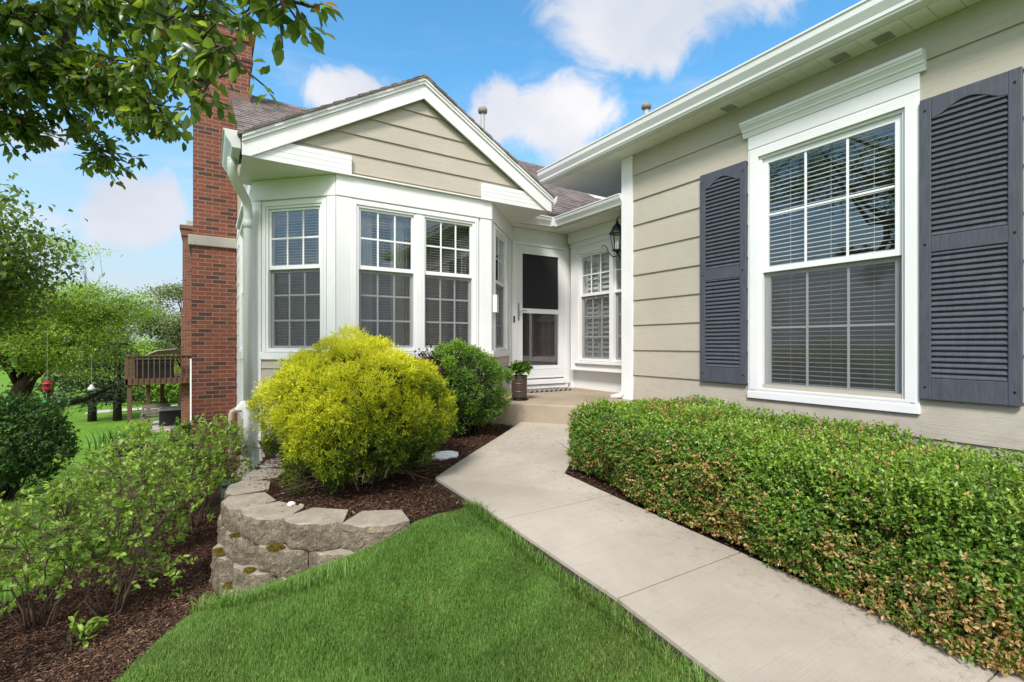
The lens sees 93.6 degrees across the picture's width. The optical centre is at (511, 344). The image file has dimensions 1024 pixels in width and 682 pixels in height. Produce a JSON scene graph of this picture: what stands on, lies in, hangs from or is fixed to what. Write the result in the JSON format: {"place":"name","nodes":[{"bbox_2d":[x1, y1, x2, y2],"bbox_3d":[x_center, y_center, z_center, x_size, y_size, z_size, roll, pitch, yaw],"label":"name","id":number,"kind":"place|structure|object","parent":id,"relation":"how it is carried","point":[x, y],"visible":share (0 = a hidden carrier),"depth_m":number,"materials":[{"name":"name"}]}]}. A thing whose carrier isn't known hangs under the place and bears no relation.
{"place":"outdoors","nodes":[
{"label":"outdoors","id":0,"kind":"place"},
{"bbox_2d":[0,470,164,603],"bbox_3d":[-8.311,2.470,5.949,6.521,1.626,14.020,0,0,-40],"label":"shrub","id":1,"kind":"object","parent":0,"point":[3,595],"depth_m":5.62,"materials":[{"name":"green plant"}]},
{"bbox_2d":[85,405,177,413],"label":"path","id":2,"kind":"structure","parent":0,"point":[107,411],"depth_m":28.77,"materials":[{"name":"concrete"}]},
{"bbox_2d":[134,358,174,377],"bbox_3d":[-15.152,1.019,20.412,1.360,0.798,0.560,0,0,-32],"label":"railing","id":3,"kind":"object","parent":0,"point":[151,368],"visible":0.91,"depth_m":20.21,"materials":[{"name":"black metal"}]},
{"bbox_2d":[0,352,679,681],"bbox_3d":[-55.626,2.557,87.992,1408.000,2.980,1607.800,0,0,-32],"label":"lawn","id":4,"kind":"structure","parent":0,"point":[104,422],"depth_m":14.10,"materials":[{"name":"plant"}]},
{"bbox_2d":[0,391,82,501],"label":"yew shrub","id":5,"kind":"object","parent":4,"relation":"on","point":[51,435],"visible":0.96,"depth_m":8.19,"materials":[{"name":"green plant"}]},
{"bbox_2d":[0,172,105,352],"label":"pear tree","id":6,"kind":"object","parent":4,"relation":"on","point":[16,278],"visible":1,"depth_m":5.89,"materials":[{"name":"green plant"}]},
{"bbox_2d":[0,338,122,402],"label":"broadleaf tree","id":7,"kind":"object","parent":4,"relation":"on","point":[45,377],"visible":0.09,"depth_m":31.63,"materials":[{"name":"green plant"}]},
{"bbox_2d":[40,330,137,421],"bbox_3d":[-21.943,1.379,25.119,3.928,5.500,3.683,0,0,10],"label":"spruce tree","id":8,"kind":"object","parent":4,"relation":"on","point":[92,417],"visible":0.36,"depth_m":24.90,"materials":[{"name":"green plant"}]},
{"bbox_2d":[0,221,178,485],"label":"crabapple tree","id":9,"kind":"object","parent":4,"relation":"on","point":[36,357],"visible":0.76,"depth_m":9.80,"materials":[{"name":"green plant"}]},
{"bbox_2d":[41,381,53,389],"bbox_3d":[-8.693,0.280,8.997,0.176,1.160,0.172,0,0,-32],"label":"bird feeder","id":10,"kind":"object","parent":9,"relation":"hanging from","point":[47,385],"visible":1,"depth_m":8.96,"materials":[{"name":"red plastic"}]},
{"bbox_2d":[87,355,95,390],"bbox_3d":[-7.866,0.540,8.999,0.120,0.680,0.117,0,0,-32],"label":"bird feeder","id":11,"kind":"object","parent":9,"relation":"hanging from","point":[91,387],"visible":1,"depth_m":9.00,"materials":[{"name":"white plastic"}]},
{"bbox_2d":[57,324,137,385],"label":"broadleaf tree","id":12,"kind":"object","parent":4,"relation":"on","point":[102,343],"visible":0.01,"depth_m":42.61,"materials":[{"name":"green plant"}]},
{"bbox_2d":[0,484,220,681],"bbox_3d":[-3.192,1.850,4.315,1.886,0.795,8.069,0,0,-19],"label":"mulch bed","id":13,"kind":"object","parent":4,"relation":"on","point":[214,503],"visible":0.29,"depth_m":2.98,"materials":[{"name":"brown wood"}]},
{"bbox_2d":[0,491,29,583],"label":"lilac shrub","id":14,"kind":"object","parent":13,"relation":"on","point":[4,527],"visible":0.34,"depth_m":3.23,"materials":[{"name":"green plant"}]},
{"bbox_2d":[0,495,145,634],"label":"lilac shrub","id":15,"kind":"object","parent":13,"relation":"on","point":[14,565],"visible":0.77,"depth_m":2.88,"materials":[{"name":"green plant"}]},
{"bbox_2d":[59,609,109,649],"bbox_3d":[-2.331,1.562,2.610,0.230,0.236,0.183,0,0,-3],"label":"seedling plant","id":16,"kind":"object","parent":13,"relation":"on","point":[88,628],"visible":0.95,"depth_m":2.62,"materials":[{"name":"green plant"}]},
{"bbox_2d":[36,443,174,544],"bbox_3d":[-3.952,1.493,4.758,1.058,0.993,0.993,0,0,-32],"label":"lilac shrub","id":17,"kind":"object","parent":13,"relation":"on","point":[81,480],"visible":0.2,"depth_m":4.67,"materials":[{"name":"green plant"}]},
{"bbox_2d":[0,437,213,618],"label":"lilac shrub","id":18,"kind":"object","parent":13,"relation":"on","point":[115,552],"visible":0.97,"depth_m":2.99,"materials":[{"name":"green plant"}]},
{"bbox_2d":[52,417,219,560],"bbox_3d":[-3.202,1.272,4.166,1.178,1.233,1.122,0,0,-32],"label":"lilac shrub","id":19,"kind":"object","parent":13,"relation":"on","point":[136,467],"visible":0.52,"depth_m":4.13,"materials":[{"name":"green plant"}]},
{"bbox_2d":[148,553,181,574],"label":"seedling plant","id":20,"kind":"object","parent":13,"relation":"on","point":[161,569],"visible":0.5,"depth_m":3.68,"materials":[{"name":"green plant"}]},
{"bbox_2d":[101,415,231,517],"bbox_3d":[-4.059,1.469,5.709,1.274,1.192,1.143,0,0,-32],"label":"lilac shrub","id":21,"kind":"object","parent":13,"relation":"on","point":[116,438],"visible":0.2,"depth_m":5.63,"materials":[{"name":"green plant"}]},
{"bbox_2d":[0,0,343,189],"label":"pear tree","id":22,"kind":"object","parent":13,"relation":"on","point":[65,66],"visible":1,"depth_m":2.29,"materials":[{"name":"green plant"}]},
{"bbox_2d":[146,413,255,527],"bbox_3d":[-3.299,1.333,5.110,0.993,1.293,1.104,0,0,-32],"label":"lilac shrub","id":23,"kind":"object","parent":13,"relation":"on","point":[222,457],"visible":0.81,"depth_m":4.97,"materials":[{"name":"green plant"}]},
{"bbox_2d":[219,476,240,501],"bbox_3d":[-3.524,1.890,6.024,0.240,0.380,0.290,0,0,-32],"label":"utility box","id":24,"kind":"object","parent":13,"relation":"on","point":[224,486],"visible":0.25,"depth_m":5.88,"materials":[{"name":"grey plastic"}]},
{"bbox_2d":[179,553,367,614],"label":"grass","id":25,"kind":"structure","parent":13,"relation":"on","point":[224,601],"depth_m":2.52,"materials":[{"name":"green plant"}]},
{"bbox_2d":[63,322,157,420],"bbox_3d":[-20.834,1.161,25.159,3.852,5.900,4.032,0,0,-32],"label":"spruce tree","id":26,"kind":"object","parent":4,"relation":"on","point":[117,411],"visible":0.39,"depth_m":24.99,"materials":[{"name":"green plant"}]},
{"bbox_2d":[84,426,144,450],"bbox_3d":[-14.133,3.293,17.203,1.817,0.767,1.607,0,0,36],"label":"iris plant","id":27,"kind":"object","parent":4,"relation":"on","point":[103,437],"visible":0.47,"depth_m":16.89,"materials":[{"name":"green plant"}]},
{"bbox_2d":[99,439,129,456],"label":"hosta plant","id":28,"kind":"object","parent":4,"relation":"on","point":[106,450],"visible":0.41,"depth_m":14.70,"materials":[{"name":"green plant"}]},
{"bbox_2d":[74,334,177,394],"bbox_3d":[-29.383,1.611,37.623,7.115,5.270,7.041,0,0,0],"label":"broadleaf tree","id":29,"kind":"object","parent":4,"relation":"on","point":[147,351],"visible":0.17,"depth_m":37.08,"materials":[{"name":"green plant"}]},
{"bbox_2d":[122,420,152,438],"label":"green shrub","id":30,"kind":"object","parent":4,"relation":"on","point":[140,425],"visible":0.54,"depth_m":19.23,"materials":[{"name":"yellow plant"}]},
{"bbox_2d":[120,438,161,455],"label":"hosta plant","id":31,"kind":"object","parent":4,"relation":"on","point":[138,446],"visible":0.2,"depth_m":14.46,"materials":[{"name":"green plant"}]},
{"bbox_2d":[119,278,182,405],"bbox_3d":[-16.821,0.182,25.007,5.157,7.596,5.394,0,0,-12],"label":"olive tree","id":32,"kind":"object","parent":4,"relation":"on","point":[169,329],"visible":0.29,"depth_m":23.70,"materials":[{"name":"green plant"}]},
{"bbox_2d":[126,365,180,403],"bbox_3d":[-23.469,2.619,32.417,5.377,3.640,4.458,0,0,-32],"label":"broadleaf tree","id":33,"kind":"object","parent":4,"relation":"on","point":[171,391],"visible":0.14,"depth_m":31.83,"materials":[{"name":"green plant"}]},
{"bbox_2d":[140,404,170,423],"bbox_3d":[-16.381,3.318,22.131,1.100,1.110,0.679,0,0,-32],"label":"garden bench","id":34,"kind":"object","parent":4,"relation":"on","point":[145,408],"visible":0.62,"depth_m":22.17,"materials":[{"name":"grey wood"}]},
{"bbox_2d":[151,421,179,432],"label":"patio","id":35,"kind":"structure","parent":4,"relation":"on","point":[155,424],"depth_m":21.25,"materials":[{"name":"concrete"}]},
{"bbox_2d":[124,354,191,423],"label":"timber deck","id":36,"kind":"structure","parent":35,"relation":"on","point":[130,379],"depth_m":20.02,"materials":[{"name":"brown wood"}]},
{"bbox_2d":[147,349,180,354],"bbox_3d":[-15.587,0.805,21.616,1.100,1.226,0.943,0,0,8],"label":"patio table","id":37,"kind":"object","parent":36,"relation":"on","point":[166,351],"visible":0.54,"depth_m":21.49,"materials":[{"name":"brown wood"}]},
{"bbox_2d":[158,405,180,426],"bbox_3d":[-15.622,3.310,22.185,1.060,0.820,1.060,0,0,-32],"label":"air conditioner unit","id":38,"kind":"object","parent":35,"relation":"on","point":[168,415],"visible":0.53,"depth_m":21.71,"materials":[{"name":"grey metal"}]},
{"bbox_2d":[167,421,191,450],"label":"green shrub","id":39,"kind":"object","parent":4,"relation":"on","point":[188,427],"visible":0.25,"depth_m":14.10,"materials":[{"name":"green plant"}]},
{"bbox_2d":[180,220,192,430],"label":"town house","id":40,"kind":"structure","parent":4,"relation":"on","point":[186,229],"depth_m":20.90,"materials":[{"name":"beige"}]},
{"bbox_2d":[209,453,409,597],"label":"retaining wall","id":41,"kind":"structure","parent":4,"relation":"on","point":[258,543],"depth_m":2.85,"materials":[{"name":"grey stone"}]},
{"bbox_2d":[255,424,510,521],"bbox_3d":[-0.985,1.014,4.250,2.860,0.126,2.905,0,0,-16],"label":"mulch bed","id":42,"kind":"object","parent":4,"relation":"on","point":[429,512],"visible":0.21,"depth_m":3.44,"materials":[{"name":"brown wood"}]},
{"bbox_2d":[244,322,458,497],"bbox_3d":[-1.187,0.457,3.683,1.506,1.266,1.450,0,0,-32],"label":"gold cypress shrub","id":43,"kind":"object","parent":42,"relation":"on","point":[312,429],"visible":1,"depth_m":3.29,"materials":[{"name":"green plant"}]},
{"bbox_2d":[414,345,449,377],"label":"barberry shrub","id":44,"kind":"object","parent":42,"relation":"on","point":[429,357],"visible":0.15,"depth_m":4.93,"materials":[{"name":"red plant"}]},
{"bbox_2d":[432,451,457,460],"bbox_3d":[-0.629,1.010,4.360,0.313,0.028,0.247,0,0,-32],"label":"stepping stone","id":45,"kind":"object","parent":42,"relation":"on","point":[446,455],"visible":0.67,"depth_m":4.30,"materials":[{"name":"grey stone"}]},
{"bbox_2d":[427,337,514,437],"bbox_3d":[-0.539,0.479,5.254,1.140,1.120,1.095,0,0,-32],"label":"green shrub","id":46,"kind":"object","parent":42,"relation":"on","point":[473,412],"visible":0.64,"depth_m":5.00,"materials":[{"name":"green plant"}]},
{"bbox_2d":[188,0,1023,495],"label":"town house","id":47,"kind":"structure","parent":4,"relation":"on","point":[824,218],"depth_m":5.05,"materials":[{"name":"beige"}]},
{"bbox_2d":[241,229,242,350],"bbox_3d":[-3.623,-0.750,6.582,0.101,1.700,1.100,0,0,-32],"label":"window","id":48,"kind":"structure","parent":47,"relation":"in","point":[242,229],"depth_m":7.00,"materials":[{"name":"white plastic"}]},
{"bbox_2d":[266,203,376,351],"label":"window","id":49,"kind":"structure","parent":47,"relation":"in","point":[293,285],"depth_m":5.58,"materials":[{"name":"white plastic"}]},
{"bbox_2d":[357,205,415,350],"bbox_3d":[-1.616,-0.656,5.677,0.970,1.858,0.916,0,0,-32],"label":"window","id":50,"kind":"structure","parent":47,"relation":"in","point":[365,269],"depth_m":5.44,"materials":[{"name":"white plastic"}]},
{"bbox_2d":[385,215,473,350],"bbox_3d":[-0.985,-0.656,6.076,0.971,1.858,0.916,0,0,-32],"label":"window","id":51,"kind":"structure","parent":47,"relation":"in","point":[432,220],"depth_m":5.78,"materials":[{"name":"white plastic"}]},
{"bbox_2d":[426,224,506,349],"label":"window","id":52,"kind":"structure","parent":47,"relation":"in","point":[501,283],"depth_m":6.15,"materials":[{"name":"white plastic"}]},
{"bbox_2d":[516,244,563,378],"bbox_3d":[0.460,-0.485,7.445,0.914,2.030,0.097,0,0,-32],"label":"storm door","id":53,"kind":"structure","parent":47,"relation":"in","point":[539,271],"depth_m":7.47,"materials":[{"name":"white metal"}]},
{"bbox_2d":[523,313,556,379],"bbox_3d":[0.373,-0.450,7.584,0.923,2.100,0.047,0,0,-32],"label":"front door","id":54,"kind":"structure","parent":47,"relation":"in","point":[539,330],"depth_m":7.61,"materials":[{"name":"paint"}]},
{"bbox_2d":[481,387,638,426],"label":"porch floor","id":55,"kind":"structure","parent":47,"relation":"attached to","point":[554,407],"depth_m":5.75,"materials":[{"name":"concrete"}]},
{"bbox_2d":[505,360,533,400],"bbox_3d":[0.095,0.445,6.024,0.364,0.509,0.339,0,0,-32],"label":"planter pot","id":56,"kind":"object","parent":55,"relation":"on","point":[518,385],"visible":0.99,"depth_m":5.95,"materials":[{"name":"brown wood"}]},
{"bbox_2d":[527,387,571,392],"bbox_3d":[0.506,0.687,7.238,0.761,0.029,0.339,0,0,-32],"label":"door mat","id":57,"kind":"object","parent":55,"relation":"on","point":[533,390],"depth_m":7.18,"materials":[{"name":"fabric"}]},
{"bbox_2d":[579,248,608,361],"bbox_3d":[1.290,-0.569,7.240,0.136,1.647,0.710,0,0,-32],"label":"window","id":58,"kind":"structure","parent":47,"relation":"in","point":[600,294],"depth_m":7.33,"materials":[{"name":"white plastic"}]},
{"bbox_2d":[602,216,620,257],"bbox_3d":[1.429,-1.417,6.535,0.220,0.634,0.609,0,0,-32],"label":"wall lantern","id":59,"kind":"object","parent":47,"relation":"attached to","point":[615,230],"depth_m":6.51,"materials":[{"name":"black metal"}]},
{"bbox_2d":[614,245,620,361],"bbox_3d":[1.636,-0.569,6.660,0.101,1.647,0.590,0,0,-32],"label":"window","id":60,"kind":"structure","parent":47,"relation":"in","point":[617,291],"depth_m":6.87,"materials":[{"name":"white plastic"}]},
{"bbox_2d":[759,108,904,398],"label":"window","id":61,"kind":"structure","parent":47,"relation":"in","point":[832,205],"depth_m":4.63,"materials":[{"name":"white plastic"}]},
{"bbox_2d":[567,467,1022,656],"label":"mulch bed","id":62,"kind":"object","parent":4,"relation":"on","point":[583,474],"visible":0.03,"depth_m":2.95,"materials":[{"name":"brown wood"}]},
{"bbox_2d":[565,395,1023,677],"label":"boxwood hedge","id":63,"kind":"object","parent":62,"relation":"on","point":[730,472],"visible":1,"depth_m":2.35,"materials":[{"name":"green plant"}]},
{"bbox_2d":[111,499,720,681],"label":"grass","id":64,"kind":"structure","parent":0,"point":[206,629],"depth_m":2.17,"materials":[{"name":"green plant"}]},
{"bbox_2d":[0,0,861,344],"label":"sky","id":65,"kind":"structure","parent":0,"point":[552,78],"materials":[{"name":"blue"}]},
{"bbox_2d":[435,422,1023,681],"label":"concrete path","id":66,"kind":"structure","parent":0,"point":[727,613],"depth_m":2.31,"materials":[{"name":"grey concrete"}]}
]}

